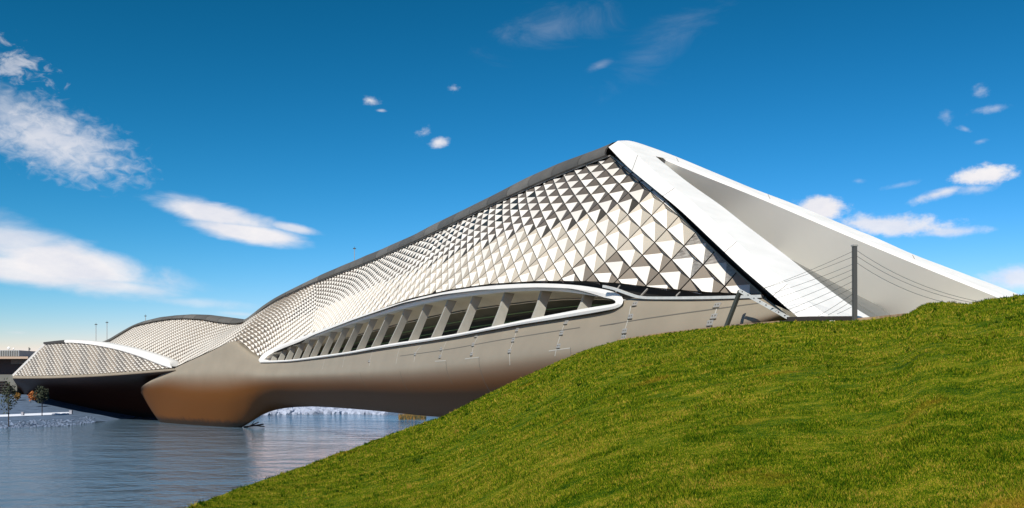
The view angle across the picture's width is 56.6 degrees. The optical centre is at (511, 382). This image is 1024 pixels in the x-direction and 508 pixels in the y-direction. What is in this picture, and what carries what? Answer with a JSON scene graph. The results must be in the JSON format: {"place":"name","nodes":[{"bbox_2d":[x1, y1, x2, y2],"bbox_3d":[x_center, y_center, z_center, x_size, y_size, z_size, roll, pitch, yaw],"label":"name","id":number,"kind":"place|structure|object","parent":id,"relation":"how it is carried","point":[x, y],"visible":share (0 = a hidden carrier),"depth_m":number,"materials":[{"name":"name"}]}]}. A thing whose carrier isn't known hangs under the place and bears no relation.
{"place":"outdoors","nodes":[
{"label":"outdoors","id":0,"kind":"place"},
{"bbox_2d":[0,412,68,416],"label":"riverside path","id":1,"kind":"structure","parent":0,"point":[54,413],"depth_m":204.66,"materials":[{"name":"white concrete"}]},
{"bbox_2d":[0,394,134,427],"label":"riverbank","id":2,"kind":"structure","parent":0,"point":[25,405],"depth_m":216.80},
{"bbox_2d":[0,377,17,426],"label":"tree","id":3,"kind":"object","parent":2,"relation":"on","point":[8,392],"visible":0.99,"depth_m":175.87,"materials":[{"name":"green plant"}]},
{"bbox_2d":[13,392,20,400],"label":"bush","id":4,"kind":"object","parent":2,"relation":"on","point":[18,395],"visible":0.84,"depth_m":235.90,"materials":[{"name":"orange plant"}]},
{"bbox_2d":[0,347,35,393],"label":"waterside building","id":5,"kind":"structure","parent":2,"relation":"on","point":[12,361],"depth_m":262.00,"materials":[{"name":"beige"}]},
{"bbox_2d":[28,390,36,401],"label":"orange bush","id":6,"kind":"object","parent":2,"relation":"on","point":[31,396],"visible":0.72,"depth_m":221.62,"materials":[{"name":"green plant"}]},
{"bbox_2d":[33,385,48,415],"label":"tree","id":7,"kind":"object","parent":2,"relation":"on","point":[43,394],"visible":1,"depth_m":202.63,"materials":[{"name":"green plant"}]},
{"bbox_2d":[0,416,95,427],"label":"rocks","id":8,"kind":"object","parent":2,"relation":"on","point":[58,423],"visible":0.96,"depth_m":185.38,"materials":[{"name":"grey stone"}]},
{"bbox_2d":[0,414,438,507],"bbox_3d":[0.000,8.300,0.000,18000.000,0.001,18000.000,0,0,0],"label":"river water","id":9,"kind":"structure","parent":0,"point":[142,462],"depth_m":108.01,"materials":[{"name":"blue liquid"}]},
{"bbox_2d":[244,422,264,426],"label":"driftwood","id":10,"kind":"object","parent":9,"relation":"in","point":[252,425],"visible":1,"depth_m":175.98,"materials":[{"name":"wood"}]},
{"bbox_2d":[398,413,425,418],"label":"reeds","id":11,"kind":"object","parent":9,"relation":"on","point":[406,416],"visible":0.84,"depth_m":214.61,"materials":[{"name":"beige plant"}]},
{"bbox_2d":[12,140,1018,426],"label":"bridge pavilion","id":12,"kind":"structure","parent":9,"relation":"in","point":[566,258],"depth_m":85.59,"materials":[{"name":"white metal"}]},
{"bbox_2d":[269,412,433,416],"bbox_3d":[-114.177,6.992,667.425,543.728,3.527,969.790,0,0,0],"label":"bank","id":13,"kind":"structure","parent":0,"point":[391,413],"depth_m":242.78,"materials":[{"name":"grey plant"}]},
{"bbox_2d":[263,407,387,414],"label":"rocks","id":14,"kind":"object","parent":13,"relation":"on","point":[308,410],"visible":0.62,"depth_m":249.48,"materials":[{"name":"white stone"}]},
{"bbox_2d":[0,0,1023,350],"label":"sky","id":15,"kind":"structure","parent":0,"point":[159,158],"materials":[{"name":"blue"}]},
{"bbox_2d":[177,293,1023,507],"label":"grass hill","id":16,"kind":"structure","parent":0,"point":[793,374],"depth_m":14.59,"materials":[{"name":"green plant"}]},
{"bbox_2d":[618,320,786,339],"bbox_3d":[9.976,-2.524,52.225,0.561,0.928,15.373,0,0,-26],"label":"soil strip","id":17,"kind":"object","parent":16,"relation":"on","point":[702,328],"visible":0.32,"depth_m":51.91,"materials":[{"name":"brown soil"}]},
{"bbox_2d":[724,289,789,325],"bbox_3d":[12.242,-3.541,46.301,1.440,2.329,3.988,0,0,-38],"label":"steel brace","id":18,"kind":"object","parent":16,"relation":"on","point":[735,303],"visible":0.84,"depth_m":47.47,"materials":[{"name":"grey metal"}]},
{"bbox_2d":[787,316,851,321],"bbox_3d":[13.935,-2.591,42.838,0.165,0.909,3.591,0,0,-39],"label":"steel edging","id":19,"kind":"object","parent":16,"relation":"on","point":[820,318],"visible":0.37,"depth_m":42.86,"materials":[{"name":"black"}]},
{"bbox_2d":[763,244,978,320],"bbox_3d":[14.984,-4.068,40.008,1.217,3.833,11.665,0,0,-26],"label":"mast","id":20,"kind":"object","parent":16,"relation":"on","point":[854,280],"visible":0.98,"depth_m":41.24,"materials":[{"name":"grey metal"}]},
{"bbox_2d":[857,313,905,319],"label":"soil strip","id":21,"kind":"structure","parent":16,"relation":"on","point":[880,317],"depth_m":40.32,"materials":[{"name":"soil"}]}
]}

